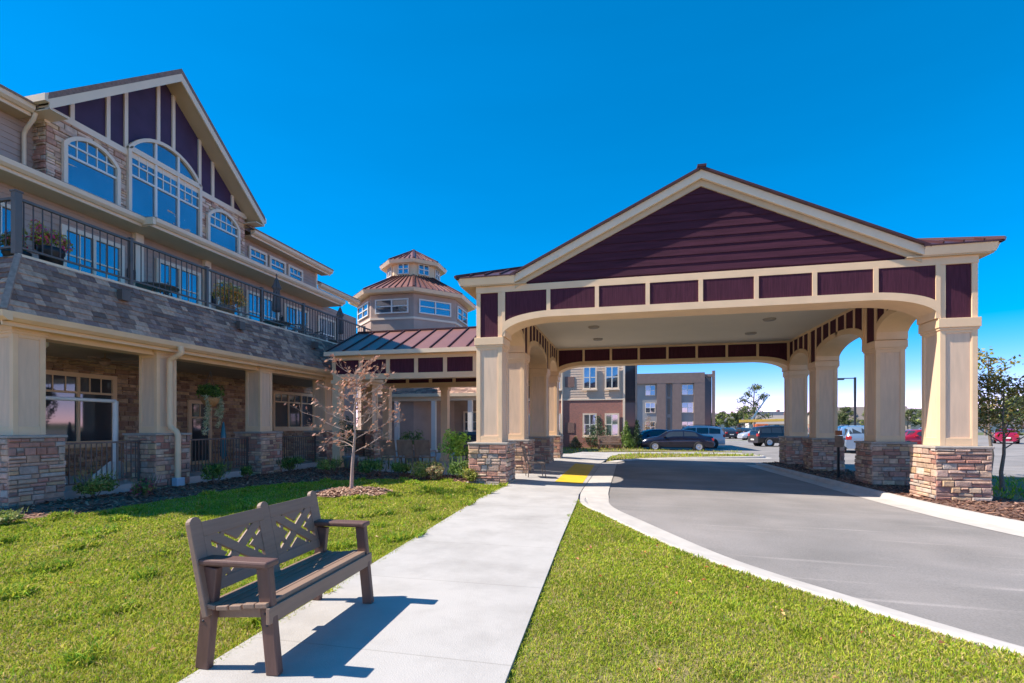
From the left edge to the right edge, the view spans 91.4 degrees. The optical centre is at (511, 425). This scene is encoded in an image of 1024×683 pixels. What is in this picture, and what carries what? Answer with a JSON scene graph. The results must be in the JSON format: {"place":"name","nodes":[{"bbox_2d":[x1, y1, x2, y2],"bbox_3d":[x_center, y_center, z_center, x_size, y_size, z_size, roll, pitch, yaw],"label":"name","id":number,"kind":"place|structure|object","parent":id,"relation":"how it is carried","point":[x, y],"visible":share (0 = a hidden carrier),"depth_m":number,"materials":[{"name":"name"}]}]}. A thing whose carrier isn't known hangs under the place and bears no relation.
{"place":"outdoors","nodes":[
{"label":"outdoors","id":0,"kind":"place"},
{"bbox_2d":[0,460,467,521],"bbox_3d":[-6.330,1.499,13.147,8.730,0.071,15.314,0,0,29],"label":"mulch","id":1,"kind":"object","parent":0,"point":[309,476],"visible":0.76,"depth_m":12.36,"materials":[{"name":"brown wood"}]},
{"bbox_2d":[72,468,119,497],"bbox_3d":[-8.775,1.198,10.552,0.793,0.695,0.806,0,0,-37],"label":"shrub","id":2,"kind":"object","parent":1,"relation":"on","point":[97,485],"visible":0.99,"depth_m":10.44,"materials":[{"name":"green plant"}]},
{"bbox_2d":[129,473,161,496],"bbox_3d":[-7.751,1.254,10.556,0.505,0.582,0.536,0,0,13],"label":"shrub","id":3,"kind":"object","parent":1,"relation":"on","point":[145,487],"visible":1,"depth_m":10.48,"materials":[{"name":"green plant"}]},
{"bbox_2d":[200,459,232,484],"bbox_3d":[-7.698,1.193,12.949,0.682,0.705,0.741,0,0,36],"label":"shrub","id":4,"kind":"object","parent":1,"relation":"on","point":[210,471],"visible":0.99,"depth_m":12.85,"materials":[{"name":"green plant"}]},
{"bbox_2d":[276,454,304,473],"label":"shrub","id":5,"kind":"object","parent":1,"relation":"on","point":[287,463],"visible":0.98,"depth_m":15.84,"materials":[{"name":"green plant"}]},
{"bbox_2d":[315,454,348,474],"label":"shrub","id":6,"kind":"object","parent":1,"relation":"on","point":[327,464],"visible":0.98,"depth_m":15.48,"materials":[{"name":"green plant"}]},
{"bbox_2d":[338,413,358,468],"bbox_3d":[-5.777,0.471,17.802,0.697,2.058,0.780,0,0,-5],"label":"potted plant","id":7,"kind":"object","parent":1,"relation":"on","point":[347,459],"visible":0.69,"depth_m":17.63,"materials":[{"name":"green plant"}]},
{"bbox_2d":[354,456,389,476],"bbox_3d":[-4.179,1.194,14.976,0.965,0.707,0.973,0,0,13],"label":"shrub","id":8,"kind":"object","parent":1,"relation":"on","point":[376,465],"visible":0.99,"depth_m":14.79,"materials":[{"name":"green plant"}]},
{"bbox_2d":[387,460,411,476],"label":"shrub","id":9,"kind":"object","parent":1,"relation":"on","point":[399,467],"visible":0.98,"depth_m":14.85,"materials":[{"name":"green plant"}]},
{"bbox_2d":[407,458,442,478],"bbox_3d":[-2.449,1.196,14.143,0.990,0.701,1.080,0,0,13],"label":"shrub","id":10,"kind":"object","parent":1,"relation":"on","point":[421,472],"visible":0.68,"depth_m":13.99,"materials":[{"name":"green plant"}]},
{"bbox_2d":[425,465,446,480],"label":"shrub","id":11,"kind":"object","parent":1,"relation":"on","point":[435,472],"visible":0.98,"depth_m":13.75,"materials":[{"name":"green plant"}]},
{"bbox_2d":[443,455,468,478],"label":"shrub","id":12,"kind":"object","parent":1,"relation":"on","point":[458,466],"visible":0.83,"depth_m":13.95,"materials":[{"name":"green plant"}]},
{"bbox_2d":[460,467,479,480],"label":"shrub","id":13,"kind":"object","parent":1,"relation":"on","point":[469,476],"visible":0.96,"depth_m":13.02,"materials":[{"name":"green plant"}]},
{"bbox_2d":[0,476,507,682],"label":"lawn","id":14,"kind":"structure","parent":0,"point":[220,629],"depth_m":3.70,"materials":[{"name":"plant"}]},
{"bbox_2d":[0,506,28,524],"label":"shrub","id":15,"kind":"object","parent":14,"relation":"on","point":[8,516],"visible":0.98,"depth_m":7.66,"materials":[{"name":"green plant"}]},
{"bbox_2d":[284,353,404,488],"bbox_3d":[-3.771,-0.053,11.149,2.790,3.110,1.979,0,0,-3],"label":"bare sapling","id":16,"kind":"object","parent":14,"relation":"on","point":[356,382],"visible":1,"depth_m":11.17,"materials":[{"name":"brown plant"}]},
{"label":"mulch mound","id":17,"kind":"structure","parent":14,"relation":"on","visible":0},
{"bbox_2d":[315,486,394,497],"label":"mulch","id":18,"kind":"object","parent":17,"relation":"on","point":[332,492],"visible":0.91,"depth_m":10.91,"materials":[{"name":"brown wood"}]},
{"bbox_2d":[177,452,741,682],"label":"sidewalk","id":19,"kind":"structure","parent":0,"point":[456,596],"depth_m":4.14,"materials":[{"name":"concrete"}]},
{"bbox_2d":[0,69,382,507],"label":"care home","id":20,"kind":"object","parent":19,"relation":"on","point":[125,185],"visible":0.89,"depth_m":14.59,"materials":[{"name":"beige stone"}]},
{"bbox_2d":[0,202,10,256],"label":"window","id":21,"kind":"structure","parent":20,"relation":"in","point":[2,204],"depth_m":12.48,"materials":[{"name":"blue glass"}]},
{"bbox_2d":[1,228,31,256],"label":"balcony planter","id":22,"kind":"object","parent":20,"relation":"on","point":[5,252],"visible":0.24,"depth_m":10.24,"materials":[{"name":"black metal"}]},
{"bbox_2d":[28,219,73,265],"bbox_3d":[-9.927,-3.746,10.789,0.772,1.292,0.503,0,0,-18],"label":"balcony planter","id":23,"kind":"object","parent":20,"relation":"on","point":[46,240],"visible":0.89,"depth_m":10.66,"materials":[{"name":"black metal"}]},
{"bbox_2d":[46,370,119,448],"bbox_3d":[-12.215,-0.440,14.100,0.130,2.120,2.230,0,0,13],"label":"porch window","id":24,"kind":"structure","parent":20,"relation":"in","point":[81,421],"depth_m":14.18,"materials":[{"name":"glass"}]},
{"bbox_2d":[46,396,124,483],"bbox_3d":[-10.120,0.348,11.689,0.122,2.024,2.800,0,0,13],"label":"porch swing stand","id":25,"kind":"object","parent":20,"relation":"on","point":[115,419],"visible":0.36,"depth_m":12.46,"materials":[{"name":"white paint"}]},
{"bbox_2d":[61,136,120,205],"bbox_3d":[-11.941,-7.275,14.262,0.150,1.690,1.630,0,0,13],"label":"window","id":26,"kind":"structure","parent":20,"relation":"in","point":[97,173],"depth_m":14.24,"materials":[{"name":"blue glass"}]},
{"bbox_2d":[61,224,124,282],"bbox_3d":[-12.157,-4.360,14.548,0.080,2.360,1.750,0,0,13],"label":"balcony door","id":27,"kind":"structure","parent":20,"relation":"in","point":[64,228],"depth_m":14.55,"materials":[{"name":"blue glass"}]},
{"bbox_2d":[135,282,179,294],"bbox_3d":[-9.743,-3.461,13.758,1.000,0.738,1.000,0,0,13],"label":"balcony table","id":28,"kind":"object","parent":20,"relation":"on","point":[173,288],"visible":0.45,"depth_m":13.68,"materials":[{"name":"brown metal"}]},
{"bbox_2d":[126,146,201,236],"bbox_3d":[-11.429,-7.510,16.581,0.100,2.060,2.700,0,0,13],"label":"window","id":29,"kind":"structure","parent":20,"relation":"in","point":[150,193],"depth_m":16.37,"materials":[{"name":"blue glass"}]},
{"bbox_2d":[127,138,201,187],"bbox_3d":[-11.428,-8.900,16.581,0.102,0.800,2.700,0,0,13],"label":"window","id":30,"kind":"structure","parent":20,"relation":"in","point":[159,152],"depth_m":16.53,"materials":[{"name":"blue glass"}]},
{"bbox_2d":[156,258,201,304],"bbox_3d":[-11.513,-4.360,17.325,0.080,2.360,1.750,0,0,13],"label":"balcony door","id":31,"kind":"structure","parent":20,"relation":"in","point":[173,266],"depth_m":17.31,"materials":[{"name":"blue glass"}]},
{"bbox_2d":[187,400,211,464],"bbox_3d":[-11.307,0.230,18.124,0.080,2.300,1.000,0,0,13],"label":"porch door","id":32,"kind":"structure","parent":20,"relation":"in","point":[195,411],"depth_m":18.07,"materials":[{"name":"beige paint"}]},
{"bbox_2d":[195,371,224,434],"bbox_3d":[-8.802,-0.660,14.648,0.733,1.884,0.892,0,0,32],"label":"hanging basket","id":33,"kind":"object","parent":20,"relation":"hanging from","point":[214,392],"visible":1,"depth_m":14.49,"materials":[{"name":"brown metal"}]},
{"bbox_2d":[206,209,240,253],"bbox_3d":[-10.865,-7.275,18.899,0.150,1.690,1.630,0,0,13],"label":"window","id":34,"kind":"structure","parent":20,"relation":"in","point":[222,229],"depth_m":18.92,"materials":[{"name":"blue glass"}]},
{"bbox_2d":[220,422,230,470],"bbox_3d":[-8.861,0.610,15.349,0.400,1.500,0.390,0,0,13],"label":"folded parasol","id":35,"kind":"object","parent":20,"relation":"on","point":[223,432],"visible":0.53,"depth_m":15.30,"materials":[{"name":"blue fabric"}]},
{"bbox_2d":[209,281,248,313],"bbox_3d":[-8.891,-3.814,15.674,1.114,1.428,1.017,0,0,13],"label":"balcony planter","id":36,"kind":"object","parent":20,"relation":"on","point":[239,293],"visible":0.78,"depth_m":15.48,"materials":[{"name":"green wood"}]},
{"bbox_2d":[248,245,266,265],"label":"window","id":37,"kind":"structure","parent":20,"relation":"in","point":[255,254],"depth_m":21.26,"materials":[{"name":"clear glass"}]},
{"bbox_2d":[246,290,278,326],"bbox_3d":[-10.568,-4.490,21.289,0.130,2.120,1.980,0,0,13],"label":"window","id":38,"kind":"structure","parent":20,"relation":"in","point":[248,293],"depth_m":20.99,"materials":[{"name":"clear glass"}]},
{"bbox_2d":[272,274,281,325],"bbox_3d":[-8.733,-4.380,18.553,0.325,2.561,0.325,0,0,-9],"label":"closed umbrella","id":39,"kind":"object","parent":20,"relation":"on","point":[276,287],"visible":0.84,"depth_m":18.48,"materials":[{"name":"black fabric"}]},
{"bbox_2d":[269,255,285,273],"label":"window","id":40,"kind":"structure","parent":20,"relation":"in","point":[274,263],"depth_m":22.47,"materials":[{"name":"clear glass"}]},
{"bbox_2d":[272,390,312,430],"bbox_3d":[-10.085,-0.665,23.281,0.130,1.770,3.080,0,0,13],"label":"porch window","id":41,"kind":"structure","parent":20,"relation":"in","point":[286,417],"depth_m":23.08,"materials":[{"name":"glass"}]},
{"bbox_2d":[288,264,302,281],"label":"window","id":42,"kind":"structure","parent":20,"relation":"in","point":[294,272],"depth_m":23.64,"materials":[{"name":"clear glass"}]},
{"bbox_2d":[284,303,308,332],"bbox_3d":[-10.071,-4.490,23.432,0.130,2.120,1.780,0,0,13],"label":"window","id":43,"kind":"structure","parent":20,"relation":"in","point":[292,309],"depth_m":23.25,"materials":[{"name":"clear glass"}]},
{"bbox_2d":[318,315,335,340],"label":"window","id":44,"kind":"structure","parent":20,"relation":"in","point":[329,320],"depth_m":25.86,"materials":[{"name":"clear glass"}]},
{"bbox_2d":[185,491,373,675],"bbox_3d":[-1.579,1.031,3.667,0.604,0.939,1.372,0,0,10],"label":"garden bench","id":45,"kind":"object","parent":19,"relation":"on","point":[272,594],"visible":1,"depth_m":3.34,"materials":[{"name":"brown wood"}]},
{"bbox_2d":[379,440,402,469],"bbox_3d":[-4.104,0.981,16.991,0.568,1.042,0.679,0,0,13],"label":"patio chair","id":46,"kind":"object","parent":19,"relation":"on","point":[389,451],"visible":0.66,"depth_m":16.73,"materials":[{"name":"brown wood"}]},
{"bbox_2d":[399,429,424,462],"bbox_3d":[-4.105,0.817,20.487,1.171,1.366,0.876,0,0,13],"label":"potted plant","id":47,"kind":"object","parent":19,"relation":"on","point":[406,436],"visible":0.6,"depth_m":20.41,"materials":[{"name":"green plant"}]},
{"bbox_2d":[414,440,435,467],"bbox_3d":[-2.944,0.981,16.991,0.568,1.042,0.679,0,0,13],"label":"patio chair","id":48,"kind":"object","parent":19,"relation":"on","point":[422,448],"visible":0.84,"depth_m":16.74,"materials":[{"name":"brown wood"}]},
{"bbox_2d":[324,326,529,467],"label":"covered walkway","id":49,"kind":"structure","parent":19,"relation":"on","point":[443,360],"depth_m":18.00,"materials":[{"name":"metal"}]},
{"bbox_2d":[438,428,470,467],"bbox_3d":[-1.790,0.787,15.948,0.892,1.427,1.025,0,0,31],"label":"shrub","id":50,"kind":"object","parent":19,"relation":"on","point":[457,440],"visible":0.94,"depth_m":15.79,"materials":[{"name":"green plant"}]},
{"bbox_2d":[458,432,475,458],"bbox_3d":[-1.639,0.851,22.143,1.500,1.198,0.700,0,0,13],"label":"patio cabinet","id":51,"kind":"object","parent":19,"relation":"on","point":[473,436],"visible":0.14,"depth_m":21.87,"materials":[{"name":"metal"}]},
{"bbox_2d":[68,502,944,677],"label":"fallen leaves","id":52,"kind":"object","parent":19,"relation":"on","point":[670,602],"visible":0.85,"depth_m":4.04,"materials":[{"name":"brown plant"}]},
{"bbox_2d":[521,445,545,477],"bbox_3d":[0.641,1.046,14.877,0.669,0.971,0.550,0,0,-7],"label":"bench","id":53,"kind":"object","parent":19,"relation":"on","point":[525,454],"visible":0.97,"depth_m":14.71,"materials":[{"name":"grey metal"}]},
{"bbox_2d":[555,463,593,483],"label":"tactile paving","id":54,"kind":"structure","parent":19,"relation":"on","point":[576,473],"depth_m":16.23,"materials":[{"name":"yellow plastic"}]},
{"bbox_2d":[454,163,1006,501],"bbox_3d":[5.695,-2.194,17.403,12.186,7.948,11.636,0,0,13],"label":"drive canopy","id":55,"kind":"object","parent":19,"relation":"on","point":[701,264],"visible":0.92,"depth_m":12.42,"materials":[{"name":"beige paint"}]},
{"bbox_2d":[0,0,1023,425],"label":"sky","id":56,"kind":"structure","parent":0,"point":[469,136],"materials":[{"name":"blue"}]},
{"bbox_2d":[529,365,636,447],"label":"brick building","id":57,"kind":"structure","parent":0,"point":[608,394],"depth_m":35.68,"materials":[{"name":"beige brick"}]},
{"bbox_2d":[582,413,596,437],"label":"window","id":58,"kind":"structure","parent":57,"relation":"in","point":[588,418],"depth_m":35.59,"materials":[{"name":"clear glass"}]},
{"bbox_2d":[582,367,596,390],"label":"window","id":59,"kind":"structure","parent":57,"relation":"in","point":[589,373],"depth_m":35.56,"materials":[{"name":"clear glass"}]},
{"bbox_2d":[605,413,618,435],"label":"window","id":60,"kind":"structure","parent":57,"relation":"in","point":[611,419],"depth_m":35.22,"materials":[{"name":"clear glass"}]},
{"bbox_2d":[604,366,619,389],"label":"window","id":61,"kind":"structure","parent":57,"relation":"in","point":[611,372],"depth_m":35.22,"materials":[{"name":"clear glass"}]},
{"bbox_2d":[450,446,741,453],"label":"lawn","id":62,"kind":"structure","parent":0,"point":[594,449],"depth_m":31.84,"materials":[{"name":"plant"}]},
{"bbox_2d":[348,249,475,451],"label":"lantern tower","id":63,"kind":"structure","parent":62,"relation":"on","point":[411,291],"depth_m":29.85,"materials":[{"name":"beige"}]},
{"bbox_2d":[357,301,368,321],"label":"window","id":64,"kind":"structure","parent":63,"relation":"in","point":[362,311],"depth_m":30.91,"materials":[{"name":"white paint"}]},
{"bbox_2d":[375,298,408,313],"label":"window","id":65,"kind":"structure","parent":63,"relation":"in","point":[401,305],"depth_m":29.53,"materials":[{"name":"glass"}]},
{"bbox_2d":[419,299,450,316],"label":"window","id":66,"kind":"structure","parent":63,"relation":"in","point":[429,307],"depth_m":30.00,"materials":[{"name":"glass"}]},
{"bbox_2d":[457,305,467,325],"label":"window","id":67,"kind":"structure","parent":63,"relation":"in","point":[462,315],"depth_m":32.11,"materials":[{"name":"blue glass"}]},
{"bbox_2d":[378,386,529,451],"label":"entrance wing","id":68,"kind":"structure","parent":62,"relation":"on","point":[463,399],"depth_m":28.99,"materials":[{"name":"beige paint"}]},
{"bbox_2d":[463,411,475,431],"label":"window","id":69,"kind":"structure","parent":68,"relation":"in","point":[465,413],"depth_m":30.53,"materials":[{"name":"glass"}]},
{"bbox_2d":[582,415,615,448],"bbox_3d":[5.918,0.486,34.525,2.148,2.675,2.287,0,0,-37],"label":"evergreen","id":70,"kind":"object","parent":62,"relation":"on","point":[595,433],"visible":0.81,"depth_m":34.39,"materials":[{"name":"green plant"}]},
{"bbox_2d":[598,435,621,449],"bbox_3d":[6.405,1.085,32.704,1.500,0.939,0.636,0,0,3],"label":"garden bench","id":71,"kind":"object","parent":62,"relation":"on","point":[610,442],"visible":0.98,"depth_m":32.90,"materials":[{"name":"brown wood"}]},
{"bbox_2d":[620,420,636,448],"bbox_3d":[7.945,0.596,34.518,1.110,2.048,1.205,0,0,-40],"label":"evergreen","id":72,"kind":"object","parent":62,"relation":"on","point":[624,441],"visible":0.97,"depth_m":34.42,"materials":[{"name":"green plant"}]},
{"bbox_2d":[632,419,642,447],"bbox_3d":[8.816,0.554,35.074,0.905,2.112,0.977,0,0,13],"label":"evergreen","id":73,"kind":"object","parent":62,"relation":"on","point":[637,439],"visible":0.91,"depth_m":35.03,"materials":[{"name":"green plant"}]},
{"bbox_2d":[637,371,714,431],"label":"grey apartment block","id":74,"kind":"structure","parent":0,"point":[672,401],"depth_m":75.94,"materials":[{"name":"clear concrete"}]},
{"bbox_2d":[682,402,692,412],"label":"window","id":75,"kind":"structure","parent":74,"relation":"in","point":[687,407],"depth_m":75.84,"materials":[{"name":"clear glass"}]},
{"bbox_2d":[682,384,692,394],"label":"window","id":76,"kind":"structure","parent":74,"relation":"in","point":[687,389],"depth_m":75.84,"materials":[{"name":"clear glass"}]},
{"bbox_2d":[606,451,761,461],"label":"grass","id":77,"kind":"structure","parent":0,"point":[639,454],"depth_m":26.74,"materials":[{"name":"green plant"}]},
{"bbox_2d":[500,499,1023,682],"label":"lawn","id":78,"kind":"structure","parent":0,"point":[706,674],"depth_m":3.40,"materials":[{"name":"plant"}]},
{"bbox_2d":[752,415,783,425],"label":"suburban house","id":79,"kind":"structure","parent":0,"point":[780,423],"depth_m":137.66,"materials":[{"name":"beige"}]},
{"bbox_2d":[578,435,1023,646],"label":"driveway","id":80,"kind":"structure","parent":0,"point":[966,577],"depth_m":7.62,"materials":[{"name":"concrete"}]},
{"bbox_2d":[638,429,668,445],"bbox_3d":[11.419,1.028,40.270,4.790,1.565,2.120,0,0,-7],"label":"parked car","id":81,"kind":"object","parent":80,"relation":"on","point":[647,433],"visible":0.12,"depth_m":39.50,"materials":[{"name":"paint"}]},
{"bbox_2d":[641,430,713,450],"bbox_3d":[11.509,1.028,34.900,4.790,1.565,2.120,0,0,17],"label":"parked car","id":82,"kind":"object","parent":80,"relation":"on","point":[694,440],"visible":0.98,"depth_m":34.05,"materials":[{"name":"paint"}]},
{"bbox_2d":[608,454,770,461],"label":"kerb","id":83,"kind":"structure","parent":80,"relation":"on","point":[745,457],"depth_m":25.66,"materials":[{"name":"concrete"}]},
{"bbox_2d":[681,425,724,448],"bbox_3d":[14.175,0.856,39.311,4.750,1.907,2.180,0,0,19],"label":"parked suv","id":84,"kind":"object","parent":80,"relation":"on","point":[717,434],"visible":0.23,"depth_m":38.08,"materials":[{"name":"paint"}]},
{"bbox_2d":[721,428,737,438],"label":"parked car","id":85,"kind":"object","parent":80,"relation":"on","point":[730,432],"visible":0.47,"depth_m":66.83,"materials":[{"name":"paint"}]},
{"bbox_2d":[739,396,808,431],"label":"boom lift","id":86,"kind":"object","parent":80,"relation":"on","point":[763,420],"visible":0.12,"depth_m":66.11,"materials":[{"name":"metal"}]},
{"bbox_2d":[748,425,808,446],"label":"parked suv","id":87,"kind":"object","parent":80,"relation":"on","point":[766,435],"visible":0.56,"depth_m":41.69,"materials":[{"name":"paint"}]},
{"bbox_2d":[579,463,1023,656],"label":"kerb","id":88,"kind":"structure","parent":80,"relation":"on","point":[594,495],"depth_m":5.69,"materials":[{"name":"concrete"}]},
{"bbox_2d":[838,425,863,452],"bbox_3d":[22.640,0.856,33.013,2.180,1.907,4.750,0,0,25],"label":"parked suv","id":89,"kind":"object","parent":80,"relation":"on","point":[851,434],"visible":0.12,"depth_m":31.21,"materials":[{"name":"paint"}]},
{"bbox_2d":[747,462,1023,536],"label":"kerb","id":90,"kind":"structure","parent":80,"relation":"on","point":[995,523],"depth_m":10.54,"materials":[{"name":"concrete"}]},
{"bbox_2d":[905,429,921,443],"bbox_3d":[30.529,1.028,37.682,4.790,1.565,2.120,0,0,-2],"label":"parked car","id":91,"kind":"object","parent":80,"relation":"on","point":[913,435],"visible":0.08,"depth_m":36.84,"materials":[{"name":"paint"}]},
{"bbox_2d":[978,346,1023,470],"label":"leaning tree","id":92,"kind":"object","parent":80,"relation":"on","point":[990,360],"visible":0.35,"depth_m":16.97,"materials":[{"name":"green plant"}]},
{"bbox_2d":[991,429,1019,443],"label":"parked car","id":93,"kind":"object","parent":80,"relation":"on","point":[1009,437],"visible":0.62,"depth_m":48.03,"materials":[{"name":"paint"}]},
{"bbox_2d":[838,377,855,424],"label":"lamp post","id":94,"kind":"object","parent":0,"point":[854,378],"visible":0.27,"depth_m":44.93,"materials":[{"name":"metal"}]},
{"bbox_2d":[763,461,1023,520],"bbox_3d":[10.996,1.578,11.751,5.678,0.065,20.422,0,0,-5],"label":"mulch","id":95,"kind":"object","parent":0,"point":[956,501],"visible":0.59,"depth_m":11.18,"materials":[{"name":"brown wood"}]},
{"bbox_2d":[835,431,842,477],"bbox_3d":[10.064,0.870,15.415,0.220,1.460,0.080,0,0,13],"label":"marker post","id":96,"kind":"object","parent":95,"relation":"on","point":[838,442],"visible":1,"depth_m":15.39,"materials":[{"name":"black metal"}]},
{"bbox_2d":[991,474,1023,501],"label":"lawn","id":97,"kind":"structure","parent":0,"point":[994,481],"depth_m":13.17,"materials":[{"name":"plant"}]},
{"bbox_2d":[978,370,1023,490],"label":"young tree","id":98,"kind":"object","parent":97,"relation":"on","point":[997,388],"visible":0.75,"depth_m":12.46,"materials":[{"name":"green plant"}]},
{"label":"ground","id":99,"kind":"structure","parent":0,"visible":0},
{"bbox_2d":[715,411,733,427],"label":"background tree","id":100,"kind":"object","parent":99,"relation":"on","point":[721,417],"visible":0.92,"depth_m":104.32,"materials":[{"name":"green plant"}]},
{"bbox_2d":[726,412,747,429],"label":"background tree","id":101,"kind":"object","parent":99,"relation":"on","point":[735,420],"visible":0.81,"depth_m":111.70,"materials":[{"name":"green plant"}]},
{"bbox_2d":[735,384,772,426],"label":"background tree","id":102,"kind":"object","parent":99,"relation":"on","point":[753,407],"visible":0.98,"depth_m":117.82,"materials":[{"name":"green plant"}]},
{"bbox_2d":[838,413,853,425],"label":"background tree","id":103,"kind":"object","parent":99,"relation":"on","point":[842,418],"visible":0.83,"depth_m":127.45,"materials":[{"name":"green plant"}]},
{"bbox_2d":[838,406,910,429],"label":"suburban house","id":104,"kind":"structure","parent":99,"relation":"on","point":[859,411],"depth_m":147.61,"materials":[{"name":"brick"}]},
{"bbox_2d":[905,408,921,429],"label":"background tree","id":105,"kind":"object","parent":99,"relation":"on","point":[910,413],"visible":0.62,"depth_m":119.15,"materials":[{"name":"green plant"}]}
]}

